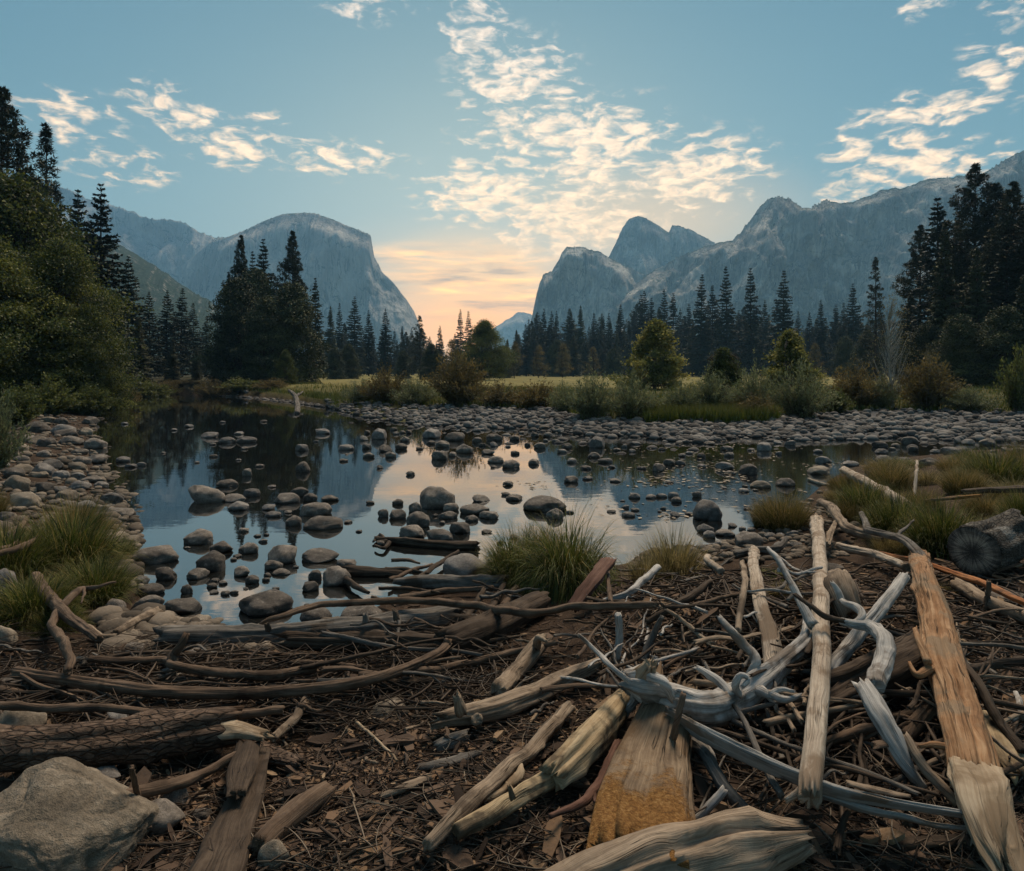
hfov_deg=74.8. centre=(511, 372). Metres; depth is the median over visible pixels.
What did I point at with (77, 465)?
river rock
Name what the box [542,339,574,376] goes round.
broadleaf tree
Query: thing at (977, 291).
cedar tree
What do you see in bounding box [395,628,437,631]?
stick
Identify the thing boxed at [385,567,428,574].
thin stick
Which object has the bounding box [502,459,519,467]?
river rock
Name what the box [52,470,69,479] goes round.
river rock
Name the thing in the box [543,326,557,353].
conifer tree
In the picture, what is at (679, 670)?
stick
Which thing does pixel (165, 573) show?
river rock
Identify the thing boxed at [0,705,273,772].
bark log
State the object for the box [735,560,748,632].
thin pole
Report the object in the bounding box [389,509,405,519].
river rock
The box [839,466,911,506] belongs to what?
leaning log
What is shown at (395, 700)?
stone
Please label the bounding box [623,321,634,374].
conifer tree
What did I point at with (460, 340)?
fir tree
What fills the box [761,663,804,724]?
dead branch
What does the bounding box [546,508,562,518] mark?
river rock
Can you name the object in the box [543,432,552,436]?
river rock
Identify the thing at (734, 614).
stick
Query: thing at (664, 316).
fir tree
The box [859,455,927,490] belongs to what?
grass clump
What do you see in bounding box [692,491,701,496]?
river rock
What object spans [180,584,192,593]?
river rock
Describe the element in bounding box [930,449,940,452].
river rock
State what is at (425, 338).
conifer tree
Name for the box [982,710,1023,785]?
peeled slab
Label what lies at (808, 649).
dead branch
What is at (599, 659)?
stick
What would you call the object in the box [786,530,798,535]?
river rock
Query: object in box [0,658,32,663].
stick
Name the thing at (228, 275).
pine tree
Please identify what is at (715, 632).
dead branch
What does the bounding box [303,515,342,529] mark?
river rock
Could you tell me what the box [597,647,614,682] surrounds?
stick
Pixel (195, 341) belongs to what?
fir tree
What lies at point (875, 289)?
pine tree
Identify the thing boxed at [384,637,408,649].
stick
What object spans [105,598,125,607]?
river rock
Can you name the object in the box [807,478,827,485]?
white stick
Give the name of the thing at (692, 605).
dead branch
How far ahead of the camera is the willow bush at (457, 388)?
35.72 m
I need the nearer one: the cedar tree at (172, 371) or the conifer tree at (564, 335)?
the cedar tree at (172, 371)
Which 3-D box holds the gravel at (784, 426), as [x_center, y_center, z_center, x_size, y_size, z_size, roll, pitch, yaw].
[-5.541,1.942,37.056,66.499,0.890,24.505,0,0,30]
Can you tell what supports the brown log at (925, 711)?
on the branch litter at (30, 693)
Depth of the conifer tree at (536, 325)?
247.66 m
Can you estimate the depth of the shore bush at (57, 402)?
30.77 m
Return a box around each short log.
[247,780,334,858]
[489,633,552,695]
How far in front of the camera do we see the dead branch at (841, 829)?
2.44 m
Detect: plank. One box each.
[188,739,270,870]
[568,557,616,612]
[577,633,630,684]
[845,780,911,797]
[875,832,973,848]
[880,551,1023,605]
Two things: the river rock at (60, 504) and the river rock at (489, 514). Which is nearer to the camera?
the river rock at (489, 514)
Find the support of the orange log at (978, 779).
on the rust plank at (996, 589)
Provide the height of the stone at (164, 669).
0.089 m
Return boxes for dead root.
[0,535,41,555]
[2,515,29,548]
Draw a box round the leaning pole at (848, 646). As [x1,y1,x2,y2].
[831,572,909,669]
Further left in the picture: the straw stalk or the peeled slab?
the straw stalk
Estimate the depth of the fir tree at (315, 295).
87.87 m
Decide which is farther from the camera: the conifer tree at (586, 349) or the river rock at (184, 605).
the conifer tree at (586, 349)
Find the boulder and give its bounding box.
[0,757,158,870]
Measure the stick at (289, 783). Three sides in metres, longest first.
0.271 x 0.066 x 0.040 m
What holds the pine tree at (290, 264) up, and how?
on the ground at (568, 626)
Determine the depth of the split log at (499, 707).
3.38 m
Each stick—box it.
[0,640,23,645]
[0,644,43,653]
[0,648,26,656]
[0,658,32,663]
[2,698,60,703]
[11,653,41,658]
[14,640,55,646]
[21,636,74,642]
[70,693,105,713]
[88,624,133,637]
[98,693,122,703]
[106,665,207,681]
[110,606,163,634]
[116,703,159,706]
[122,697,214,705]
[126,751,235,797]
[138,700,174,706]
[159,675,222,686]
[180,791,197,809]
[182,645,228,654]
[183,651,225,660]
[185,651,218,662]
[197,794,221,801]
[198,648,246,664]
[204,642,224,646]
[207,643,244,652]
[218,679,255,704]
[229,653,318,656]
[246,648,309,654]
[261,695,316,707]
[270,695,310,742]
[274,797,290,802]
[286,778,295,787]
[297,699,340,712]
[304,809,345,826]
[306,841,333,859]
[312,815,345,836]
[327,820,375,839]
[333,826,341,861]
[337,834,357,849]
[340,564,402,576]
[343,576,369,593]
[349,786,355,803]
[350,620,396,635]
[364,755,379,762]
[369,615,424,626]
[377,719,408,725]
[378,586,440,593]
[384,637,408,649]
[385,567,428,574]
[388,563,432,581]
[391,558,419,563]
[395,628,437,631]
[396,616,408,641]
[397,585,493,597]
[404,721,423,731]
[413,617,444,628]
[415,820,430,862]
[419,550,458,574]
[420,698,473,704]
[423,822,438,828]
[441,670,498,683]
[444,635,498,647]
[444,726,449,738]
[462,587,485,619]
[463,693,492,696]
[471,580,521,596]
[479,585,548,598]
[485,591,519,597]
[485,634,526,642]
[485,673,537,694]
[490,583,505,605]
[496,641,502,650]
[500,585,518,603]
[515,637,564,643]
[529,701,553,715]
[548,738,620,819]
[553,632,610,636]
[558,637,578,640]
[560,676,617,686]
[563,619,625,623]
[588,643,623,667]
[596,639,666,676]
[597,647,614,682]
[601,656,619,682]
[606,668,635,699]
[611,568,677,575]
[613,612,622,660]
[622,624,646,648]
[638,615,663,662]
[645,579,712,624]
[653,640,735,654]
[658,605,713,645]
[659,624,672,635]
[663,625,715,638]
[666,663,699,678]
[669,691,685,740]
[671,658,686,677]
[675,543,733,568]
[684,622,710,635]
[684,659,762,673]
[690,588,765,603]
[690,634,780,641]
[691,767,723,769]
[695,785,728,818]
[696,754,726,818]
[703,554,724,575]
[711,645,810,661]
[729,607,744,625]
[732,583,788,608]
[734,628,758,662]
[740,657,749,667]
[742,611,757,618]
[747,588,790,593]
[748,585,812,594]
[760,554,802,571]
[762,699,785,762]
[774,573,812,588]
[774,709,796,731]
[774,733,802,746]
[776,619,783,641]
[777,566,822,575]
[783,630,797,637]
[784,596,803,626]
[800,669,921,701]
[801,683,808,705]
[804,594,868,597]
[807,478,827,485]
[823,769,848,779]
[826,520,837,546]
[829,698,853,733]
[830,630,875,643]
[830,631,874,641]
[833,626,852,629]
[835,542,910,571]
[845,712,897,726]
[846,762,890,774]
[847,708,865,712]
[847,733,890,777]
[848,557,888,573]
[853,710,923,740]
[855,712,904,775]
[856,750,912,826]
[861,583,910,595]
[862,579,910,592]
[871,727,936,737]
[889,688,922,699]
[891,765,918,786]
[892,713,908,718]
[896,738,925,791]
[903,731,956,806]
[912,677,1005,689]
[922,784,951,801]
[956,622,960,641]
[956,831,967,849]
[960,644,1023,753]
[961,632,998,640]
[963,648,997,674]
[965,646,1023,666]
[973,622,1023,639]
[974,685,1014,697]
[977,575,1018,585]
[977,619,1016,634]
[981,674,1023,679]
[983,579,991,611]
[1011,691,1023,723]
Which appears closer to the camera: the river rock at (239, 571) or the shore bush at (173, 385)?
the river rock at (239, 571)
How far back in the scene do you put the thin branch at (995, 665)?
3.63 m
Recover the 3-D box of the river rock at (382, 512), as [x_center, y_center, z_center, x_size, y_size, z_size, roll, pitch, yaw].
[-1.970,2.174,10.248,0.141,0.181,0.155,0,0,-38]
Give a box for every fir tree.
[66,189,109,281]
[78,183,152,389]
[119,256,161,377]
[142,292,168,378]
[151,290,187,377]
[160,288,196,377]
[183,303,206,375]
[198,316,212,376]
[248,251,257,269]
[256,239,276,290]
[309,278,328,379]
[333,302,346,370]
[343,296,370,373]
[361,310,378,375]
[373,309,395,376]
[434,326,445,372]
[449,310,465,362]
[461,311,471,350]
[519,319,535,375]
[535,309,548,374]
[553,311,561,343]
[564,314,580,369]
[587,313,605,375]
[599,316,606,358]
[612,304,628,373]
[626,309,636,354]
[631,295,643,368]
[636,291,650,370]
[647,298,657,321]
[657,289,672,339]
[667,293,686,369]
[676,309,686,355]
[680,304,694,370]
[682,275,714,376]
[695,285,725,372]
[704,267,743,365]
[737,268,770,376]
[754,301,775,375]
[758,271,801,369]
[790,319,799,365]
[803,313,816,368]
[808,300,835,374]
[823,306,842,374]
[831,303,848,372]
[837,284,864,373]
[899,197,966,373]
[950,211,970,295]
[969,233,1023,368]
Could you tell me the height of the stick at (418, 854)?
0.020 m
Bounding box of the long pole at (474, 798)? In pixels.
[422,700,575,851]
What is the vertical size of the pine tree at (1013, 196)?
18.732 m
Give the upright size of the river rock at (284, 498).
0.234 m
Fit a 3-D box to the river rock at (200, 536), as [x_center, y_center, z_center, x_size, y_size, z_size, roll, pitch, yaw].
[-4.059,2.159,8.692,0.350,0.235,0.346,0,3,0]
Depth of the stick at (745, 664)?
3.55 m
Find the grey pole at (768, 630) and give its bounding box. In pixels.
[747,545,786,686]
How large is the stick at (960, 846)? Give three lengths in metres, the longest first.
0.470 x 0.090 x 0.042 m
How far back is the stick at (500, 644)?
4.58 m
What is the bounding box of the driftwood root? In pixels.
[618,546,819,726]
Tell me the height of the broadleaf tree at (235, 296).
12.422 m
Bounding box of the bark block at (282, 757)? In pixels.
[254,740,308,769]
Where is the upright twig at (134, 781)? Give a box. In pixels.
[129,765,140,795]
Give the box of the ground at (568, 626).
[0,374,1023,870]
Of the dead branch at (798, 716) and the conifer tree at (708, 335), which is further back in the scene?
the conifer tree at (708, 335)
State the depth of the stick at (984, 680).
3.42 m
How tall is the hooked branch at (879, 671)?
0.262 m
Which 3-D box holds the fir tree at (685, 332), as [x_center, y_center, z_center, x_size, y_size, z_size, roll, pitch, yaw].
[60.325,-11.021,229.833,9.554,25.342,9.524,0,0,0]
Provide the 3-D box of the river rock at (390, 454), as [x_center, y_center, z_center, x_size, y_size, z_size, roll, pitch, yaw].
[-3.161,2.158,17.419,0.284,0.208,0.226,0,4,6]
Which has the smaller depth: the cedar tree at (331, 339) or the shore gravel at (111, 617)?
the shore gravel at (111, 617)
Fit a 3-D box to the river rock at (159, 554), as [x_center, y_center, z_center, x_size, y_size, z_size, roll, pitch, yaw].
[-4.158,2.148,7.858,0.481,0.237,0.392,0,4,10]
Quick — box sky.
[0,0,1023,367]
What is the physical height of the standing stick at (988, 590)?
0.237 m
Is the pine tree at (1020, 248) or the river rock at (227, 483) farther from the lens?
the pine tree at (1020, 248)
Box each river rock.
[0,511,14,520]
[3,467,25,476]
[4,475,29,491]
[10,492,41,506]
[13,456,29,460]
[13,463,33,470]
[18,443,28,451]
[22,421,51,432]
[23,435,33,442]
[28,435,45,443]
[28,471,48,477]
[29,487,36,492]
[31,462,54,476]
[34,482,53,491]
[36,437,56,446]
[36,450,51,456]
[37,495,46,501]
[40,416,55,422]
[42,458,63,468]
[46,499,59,504]
[50,424,76,433]
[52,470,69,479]
[53,429,78,436]
[54,417,68,424]
[54,486,68,492]
[55,489,79,500]
[58,436,83,444]
[59,501,76,506]
[68,462,87,470]
[68,480,91,489]
[70,448,88,454]
[70,472,84,479]
[72,456,91,464]
[78,427,92,434]
[78,500,97,508]
[81,475,105,482]
[82,416,99,423]
[84,438,107,448]
[89,454,107,462]
[93,472,111,477]
[94,481,108,487]
[100,492,123,503]
[104,507,134,515]
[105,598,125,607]
[116,456,130,461]
[122,535,142,542]
[124,464,137,467]
[130,595,164,609]
[131,545,178,563]
[135,583,164,595]
[136,576,149,584]
[137,462,145,465]
[155,567,176,580]
[164,597,201,613]
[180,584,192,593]
[183,528,213,544]
[186,568,209,579]
[188,485,224,503]
[196,550,225,571]
[197,615,210,619]
[201,432,218,437]
[206,583,217,588]
[209,589,218,593]
[210,541,232,552]
[210,578,219,581]
[216,479,238,486]
[218,437,235,442]
[218,580,227,584]
[220,591,229,595]
[224,493,245,502]
[228,501,248,510]
[234,431,243,434]
[234,566,249,576]
[236,436,256,442]
[238,542,258,553]
[238,589,293,616]
[239,528,248,531]
[242,468,251,475]
[243,488,260,496]
[245,575,258,583]
[262,504,275,510]
[264,560,282,569]
[265,511,280,516]
[267,545,296,563]
[272,568,290,575]
[275,493,299,503]
[285,515,301,525]
[290,487,308,495]
[295,444,308,450]
[295,461,309,471]
[300,502,331,515]
[300,607,331,620]
[302,548,338,563]
[302,581,318,591]
[303,493,317,501]
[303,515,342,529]
[308,569,321,579]
[315,428,329,433]
[321,495,338,500]
[323,566,350,586]
[336,559,356,565]
[338,444,353,449]
[340,605,382,616]
[360,436,367,440]
[362,443,371,448]
[363,452,374,457]
[371,428,386,438]
[377,540,385,544]
[378,509,388,516]
[379,444,391,451]
[385,452,395,457]
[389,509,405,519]
[392,499,402,504]
[395,443,406,448]
[399,525,424,537]
[400,436,409,441]
[406,471,414,475]
[406,511,429,526]
[409,502,421,511]
[420,486,454,508]
[422,428,440,438]
[426,529,452,540]
[431,450,447,459]
[436,440,449,447]
[439,511,457,518]
[443,503,458,510]
[443,553,487,575]
[445,432,464,440]
[448,452,456,456]
[449,522,469,533]
[456,444,473,452]
[460,504,488,514]
[465,515,477,521]
[472,437,481,442]
[472,494,489,501]
[479,511,498,518]
[481,529,491,533]
[482,449,494,453]
[486,433,501,440]
[487,456,503,462]
[490,442,497,446]
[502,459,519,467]
[503,481,512,485]
[505,494,522,500]
[509,435,519,439]
[523,495,566,511]
[528,459,538,464]
[534,442,545,447]
[538,425,549,429]
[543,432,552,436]
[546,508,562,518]
[557,449,566,452]
[561,443,571,448]
[564,476,577,482]
[567,458,576,462]
[581,465,590,469]
[582,476,592,479]
[588,452,599,457]
[589,436,604,447]
[597,458,612,462]
[610,478,619,481]
[622,511,634,516]
[629,493,639,498]
[630,441,640,444]
[646,494,655,498]
[653,463,664,471]
[656,493,666,497]
[663,459,674,464]
[668,492,678,497]
[670,511,679,516]
[671,497,681,502]
[675,460,685,464]
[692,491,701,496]
[693,499,722,520]
[696,524,713,532]
[697,453,705,457]
[703,530,715,537]
[704,441,714,444]
[715,462,734,469]
[715,529,735,536]
[720,446,732,449]
[724,452,733,456]
[724,470,734,473]
[728,523,736,527]
[735,531,763,546]
[738,463,757,474]
[738,488,748,491]
[747,527,755,530]
[750,480,770,488]
[757,442,771,450]
[764,532,775,538]
[773,440,781,443]
[775,478,794,486]
[784,440,795,444]
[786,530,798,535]
[789,542,802,545]
[807,465,830,474]
[813,449,822,452]
[815,456,831,463]
[842,460,858,466]
[871,441,887,447]
[874,449,888,453]
[875,455,890,460]
[891,443,899,446]
[901,437,918,444]
[907,446,918,450]
[926,434,938,439]
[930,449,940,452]
[954,438,961,442]
[961,439,975,444]
[978,438,995,445]
[1007,437,1020,441]
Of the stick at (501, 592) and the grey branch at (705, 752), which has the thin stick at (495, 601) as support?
the stick at (501, 592)
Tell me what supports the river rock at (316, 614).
on the water
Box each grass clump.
[0,486,18,511]
[0,496,73,583]
[0,522,32,541]
[0,558,100,630]
[0,572,61,600]
[4,481,148,577]
[20,597,96,638]
[33,487,116,532]
[47,543,148,609]
[100,515,123,531]
[105,548,130,564]
[109,534,142,557]
[467,515,559,588]
[492,485,636,605]
[513,511,566,555]
[624,539,671,585]
[630,507,712,582]
[745,481,821,531]
[746,492,778,527]
[748,565,802,584]
[765,578,804,596]
[818,467,868,493]
[818,486,847,502]
[822,461,904,521]
[827,496,870,522]
[843,468,935,541]
[855,455,913,473]
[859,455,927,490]
[860,535,900,553]
[874,452,926,469]
[874,531,909,555]
[883,476,952,518]
[890,477,984,559]
[913,466,943,484]
[928,451,976,474]
[928,463,997,495]
[937,465,992,482]
[939,581,958,593]
[943,487,1011,519]
[944,442,998,462]
[945,436,1023,486]
[959,509,989,522]
[983,483,1010,501]
[985,470,1023,495]
[989,475,1023,515]
[998,436,1023,468]
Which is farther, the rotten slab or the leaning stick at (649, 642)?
the leaning stick at (649, 642)
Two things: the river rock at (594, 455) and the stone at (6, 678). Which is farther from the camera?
the river rock at (594, 455)
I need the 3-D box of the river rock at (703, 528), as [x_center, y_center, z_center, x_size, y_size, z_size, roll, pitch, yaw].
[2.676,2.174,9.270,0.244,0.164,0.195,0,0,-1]
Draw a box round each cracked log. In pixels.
[269,629,436,653]
[748,638,923,733]
[800,628,919,689]
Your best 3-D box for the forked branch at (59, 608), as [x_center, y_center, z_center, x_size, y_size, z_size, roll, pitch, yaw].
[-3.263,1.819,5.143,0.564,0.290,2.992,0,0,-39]
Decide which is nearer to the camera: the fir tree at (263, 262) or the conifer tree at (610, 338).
the fir tree at (263, 262)
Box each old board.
[916,494,981,501]
[959,485,1023,494]
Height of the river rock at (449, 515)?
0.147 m
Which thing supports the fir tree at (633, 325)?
on the ground at (568, 626)
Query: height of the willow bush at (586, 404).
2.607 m
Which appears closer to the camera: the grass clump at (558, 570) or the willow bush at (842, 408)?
the grass clump at (558, 570)
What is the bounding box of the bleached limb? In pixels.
[851,678,928,796]
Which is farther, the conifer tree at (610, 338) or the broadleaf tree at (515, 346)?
the conifer tree at (610, 338)
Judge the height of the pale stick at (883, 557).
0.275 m
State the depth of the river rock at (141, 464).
15.77 m
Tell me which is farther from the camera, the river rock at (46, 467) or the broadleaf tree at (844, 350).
the broadleaf tree at (844, 350)
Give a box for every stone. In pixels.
[0,568,16,596]
[0,625,17,646]
[0,710,46,724]
[1,675,20,682]
[33,683,59,690]
[76,656,85,670]
[96,765,120,780]
[105,712,127,718]
[123,642,144,650]
[150,798,185,834]
[152,668,182,676]
[160,788,190,806]
[179,644,203,660]
[190,808,212,821]
[257,839,289,870]
[370,697,409,718]
[828,563,845,570]
[919,457,937,465]
[940,447,959,454]
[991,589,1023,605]
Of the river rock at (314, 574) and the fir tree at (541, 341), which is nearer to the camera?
the river rock at (314, 574)
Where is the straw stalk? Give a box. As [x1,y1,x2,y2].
[355,719,397,761]
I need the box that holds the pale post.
[913,460,918,496]
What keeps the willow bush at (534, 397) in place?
on the ground at (568, 626)
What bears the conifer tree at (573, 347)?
on the ground at (568, 626)
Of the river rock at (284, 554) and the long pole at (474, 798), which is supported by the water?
the river rock at (284, 554)
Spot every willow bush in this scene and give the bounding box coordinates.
[340,378,372,401]
[356,359,412,402]
[387,375,440,404]
[420,343,494,405]
[472,377,522,406]
[502,377,558,407]
[545,371,577,411]
[561,357,622,418]
[596,368,664,418]
[661,378,705,407]
[683,353,741,406]
[701,346,744,397]
[725,348,785,404]
[729,390,783,413]
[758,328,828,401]
[762,356,842,417]
[820,385,856,412]
[824,358,891,408]
[864,365,900,408]
[888,346,972,409]
[937,379,1001,411]
[993,341,1023,412]
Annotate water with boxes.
[88,393,1022,624]
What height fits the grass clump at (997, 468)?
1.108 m
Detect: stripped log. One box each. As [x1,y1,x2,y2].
[452,771,554,840]
[538,689,629,791]
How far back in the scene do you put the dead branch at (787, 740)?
2.76 m
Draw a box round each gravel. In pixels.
[0,414,859,651]
[215,390,1023,453]
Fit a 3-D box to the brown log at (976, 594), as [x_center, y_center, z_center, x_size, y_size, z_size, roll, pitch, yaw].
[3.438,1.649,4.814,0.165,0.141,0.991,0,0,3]
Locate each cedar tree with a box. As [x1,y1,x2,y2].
[112,295,145,394]
[128,316,158,386]
[162,339,181,380]
[189,345,204,379]
[208,332,230,382]
[321,306,340,370]
[397,326,405,373]
[511,330,524,375]
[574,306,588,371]
[885,290,918,379]
[915,221,967,366]
[954,246,996,381]
[1002,274,1023,370]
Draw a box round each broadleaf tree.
[0,168,153,397]
[0,234,155,411]
[0,235,121,402]
[0,290,119,411]
[33,300,141,413]
[188,275,275,383]
[196,267,280,372]
[224,292,304,382]
[245,279,336,383]
[272,349,298,384]
[324,347,347,378]
[339,344,363,378]
[392,350,412,378]
[417,343,444,379]
[441,339,459,374]
[453,318,519,379]
[492,345,516,377]
[504,341,526,377]
[529,345,550,377]
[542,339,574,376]
[553,341,574,377]
[583,345,601,374]
[601,348,625,376]
[602,318,697,389]
[808,342,828,372]
[825,336,858,378]
[843,330,887,379]
[892,322,951,385]
[913,312,999,387]
[956,303,1023,388]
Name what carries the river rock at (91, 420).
on the ground at (568, 626)
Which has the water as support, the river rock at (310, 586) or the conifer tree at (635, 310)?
the river rock at (310, 586)
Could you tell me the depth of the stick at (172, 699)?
3.79 m
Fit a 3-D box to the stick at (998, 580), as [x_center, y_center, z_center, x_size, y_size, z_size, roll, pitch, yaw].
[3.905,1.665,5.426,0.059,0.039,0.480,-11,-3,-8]
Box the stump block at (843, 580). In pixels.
[823,568,861,618]
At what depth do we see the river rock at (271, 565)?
7.47 m
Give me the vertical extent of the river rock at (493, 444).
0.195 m
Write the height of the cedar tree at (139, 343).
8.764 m
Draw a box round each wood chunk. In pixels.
[380,773,432,797]
[415,750,482,770]
[433,728,470,755]
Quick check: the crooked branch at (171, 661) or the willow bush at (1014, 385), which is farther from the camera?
the willow bush at (1014, 385)
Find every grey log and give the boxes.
[152,606,474,647]
[544,805,816,870]
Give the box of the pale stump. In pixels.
[629,654,657,691]
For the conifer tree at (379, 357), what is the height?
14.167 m
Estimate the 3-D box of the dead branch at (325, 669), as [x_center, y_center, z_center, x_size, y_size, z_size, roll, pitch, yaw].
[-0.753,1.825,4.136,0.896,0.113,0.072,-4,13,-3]
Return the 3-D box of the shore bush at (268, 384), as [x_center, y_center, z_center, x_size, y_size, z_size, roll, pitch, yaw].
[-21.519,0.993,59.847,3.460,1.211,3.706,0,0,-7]
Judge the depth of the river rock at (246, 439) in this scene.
21.01 m
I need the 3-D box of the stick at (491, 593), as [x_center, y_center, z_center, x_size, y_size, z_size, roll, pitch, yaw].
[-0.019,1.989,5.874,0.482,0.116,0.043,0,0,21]
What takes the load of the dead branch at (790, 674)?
on the stick
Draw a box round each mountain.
[3,170,223,282]
[62,224,290,373]
[180,212,424,365]
[491,312,531,350]
[530,246,645,341]
[609,216,715,274]
[615,150,1023,341]
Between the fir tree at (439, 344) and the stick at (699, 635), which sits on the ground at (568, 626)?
the fir tree at (439, 344)
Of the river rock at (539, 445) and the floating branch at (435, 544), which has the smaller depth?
the floating branch at (435, 544)
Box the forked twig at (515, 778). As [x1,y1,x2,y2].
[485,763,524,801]
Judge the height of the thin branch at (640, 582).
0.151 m
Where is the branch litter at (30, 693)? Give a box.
[0,557,1023,870]
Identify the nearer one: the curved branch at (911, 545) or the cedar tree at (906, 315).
the curved branch at (911, 545)
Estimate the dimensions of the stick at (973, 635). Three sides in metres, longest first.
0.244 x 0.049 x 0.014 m
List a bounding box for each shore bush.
[0,378,47,426]
[0,386,33,468]
[16,372,83,415]
[66,378,120,415]
[120,380,141,407]
[136,378,177,396]
[153,379,184,393]
[158,379,203,384]
[190,378,230,396]
[212,376,259,390]
[250,377,289,389]
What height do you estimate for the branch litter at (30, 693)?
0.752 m
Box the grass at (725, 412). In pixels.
[243,381,1010,422]
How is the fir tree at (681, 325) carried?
on the ground at (568, 626)
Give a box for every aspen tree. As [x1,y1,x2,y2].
[855,289,916,407]
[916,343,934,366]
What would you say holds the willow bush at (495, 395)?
on the ground at (568, 626)
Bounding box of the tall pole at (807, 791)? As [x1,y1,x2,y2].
[782,513,831,809]
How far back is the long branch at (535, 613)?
5.13 m
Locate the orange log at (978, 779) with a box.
[908,549,1023,870]
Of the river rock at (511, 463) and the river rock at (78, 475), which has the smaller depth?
the river rock at (78, 475)
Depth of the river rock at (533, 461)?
16.01 m
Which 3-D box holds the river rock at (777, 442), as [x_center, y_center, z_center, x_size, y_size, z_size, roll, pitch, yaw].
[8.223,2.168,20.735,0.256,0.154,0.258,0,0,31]
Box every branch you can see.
[0,647,62,660]
[0,669,11,673]
[0,682,144,698]
[0,686,67,699]
[0,701,284,718]
[10,624,451,699]
[17,672,102,714]
[30,571,116,675]
[66,689,167,702]
[74,648,192,669]
[86,631,318,681]
[100,667,246,685]
[164,648,248,656]
[195,678,315,684]
[259,597,658,624]
[287,660,365,668]
[298,637,444,669]
[310,677,449,698]
[317,656,460,672]
[317,671,486,682]
[319,630,482,656]
[358,640,557,676]
[372,533,480,549]
[540,648,702,692]
[575,610,616,658]
[585,596,681,611]
[599,627,622,670]
[603,564,660,599]
[606,571,612,601]
[620,598,651,662]
[621,646,699,674]
[634,588,708,613]
[644,623,662,666]
[661,603,750,608]
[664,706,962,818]
[680,556,735,580]
[687,679,862,704]
[691,625,801,644]
[691,737,747,807]
[693,628,793,641]
[704,661,784,800]
[704,724,939,795]
[711,583,750,616]
[717,673,808,677]
[729,718,921,795]
[733,536,788,558]
[740,694,859,713]
[742,726,837,746]
[748,636,845,676]
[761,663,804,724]
[761,687,911,726]
[769,711,939,754]
[784,730,797,790]
[791,661,849,672]
[793,593,845,623]
[793,701,888,763]
[804,598,833,658]
[816,498,887,541]
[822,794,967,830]
[826,705,918,746]
[830,581,896,693]
[830,621,1023,649]
[832,721,864,854]
[835,614,904,619]
[846,685,1023,710]
[859,511,932,568]
[870,738,942,749]
[894,680,1023,763]
[906,679,928,709]
[918,711,1023,773]
[943,662,986,741]
[954,607,1023,622]
[969,656,1023,671]
[979,647,1001,676]
[1003,761,1023,773]
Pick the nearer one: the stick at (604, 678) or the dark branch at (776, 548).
the stick at (604, 678)
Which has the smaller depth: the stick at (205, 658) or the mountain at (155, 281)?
the stick at (205, 658)
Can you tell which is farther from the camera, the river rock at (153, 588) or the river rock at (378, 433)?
the river rock at (378, 433)
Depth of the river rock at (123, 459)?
16.47 m
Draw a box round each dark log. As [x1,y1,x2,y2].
[393,574,511,588]
[433,590,550,658]
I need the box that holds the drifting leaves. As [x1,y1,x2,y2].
[496,440,841,520]
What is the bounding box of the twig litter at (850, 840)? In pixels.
[0,560,1023,870]
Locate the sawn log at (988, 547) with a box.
[946,508,1023,576]
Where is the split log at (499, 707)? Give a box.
[428,657,603,729]
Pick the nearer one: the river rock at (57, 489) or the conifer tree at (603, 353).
the river rock at (57, 489)
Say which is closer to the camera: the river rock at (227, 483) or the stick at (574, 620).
the stick at (574, 620)
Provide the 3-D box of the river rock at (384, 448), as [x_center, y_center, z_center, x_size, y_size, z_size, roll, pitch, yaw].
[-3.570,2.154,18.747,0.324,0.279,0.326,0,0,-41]
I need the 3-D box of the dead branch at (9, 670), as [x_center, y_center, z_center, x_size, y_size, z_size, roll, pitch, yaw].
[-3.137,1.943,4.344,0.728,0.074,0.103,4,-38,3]
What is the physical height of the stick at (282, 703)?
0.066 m
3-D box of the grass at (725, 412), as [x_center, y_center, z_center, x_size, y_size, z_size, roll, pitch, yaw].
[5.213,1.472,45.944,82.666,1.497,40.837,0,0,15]
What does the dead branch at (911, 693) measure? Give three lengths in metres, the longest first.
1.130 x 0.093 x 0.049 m
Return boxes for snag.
[288,389,302,413]
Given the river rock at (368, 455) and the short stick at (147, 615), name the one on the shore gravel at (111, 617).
the short stick at (147, 615)
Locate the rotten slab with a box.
[586,660,696,869]
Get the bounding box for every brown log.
[901,697,936,739]
[950,577,1023,623]
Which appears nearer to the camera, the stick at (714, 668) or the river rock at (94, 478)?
the stick at (714, 668)
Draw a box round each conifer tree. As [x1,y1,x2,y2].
[341,323,348,374]
[356,337,366,366]
[373,330,386,369]
[391,329,396,363]
[392,342,398,370]
[399,332,414,363]
[408,328,418,374]
[414,330,428,353]
[423,336,432,374]
[516,324,532,375]
[522,321,536,374]
[522,325,543,375]
[529,312,543,342]
[530,314,542,374]
[539,311,565,375]
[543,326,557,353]
[559,308,577,343]
[565,334,584,376]
[576,337,595,375]
[588,317,608,371]
[596,345,607,375]
[597,313,607,375]
[604,322,615,357]
[605,313,612,342]
[613,309,623,365]
[623,304,642,340]
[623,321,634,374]
[632,320,650,356]
[677,316,686,344]
[677,332,684,372]
[682,324,696,376]
[688,330,708,376]
[697,317,715,373]
[733,315,756,375]
[734,307,757,349]
[734,310,749,374]
[766,317,773,341]
[794,311,803,340]
[803,326,818,353]
[815,320,828,361]
[827,323,836,375]
[877,310,895,373]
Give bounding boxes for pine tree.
[0,85,55,257]
[35,122,74,237]
[222,235,249,305]
[224,271,230,323]
[272,230,312,351]
[406,315,429,378]
[855,257,892,380]
[889,224,933,342]
[922,162,999,314]
[950,182,1022,314]
[965,181,1023,314]
[999,195,1023,309]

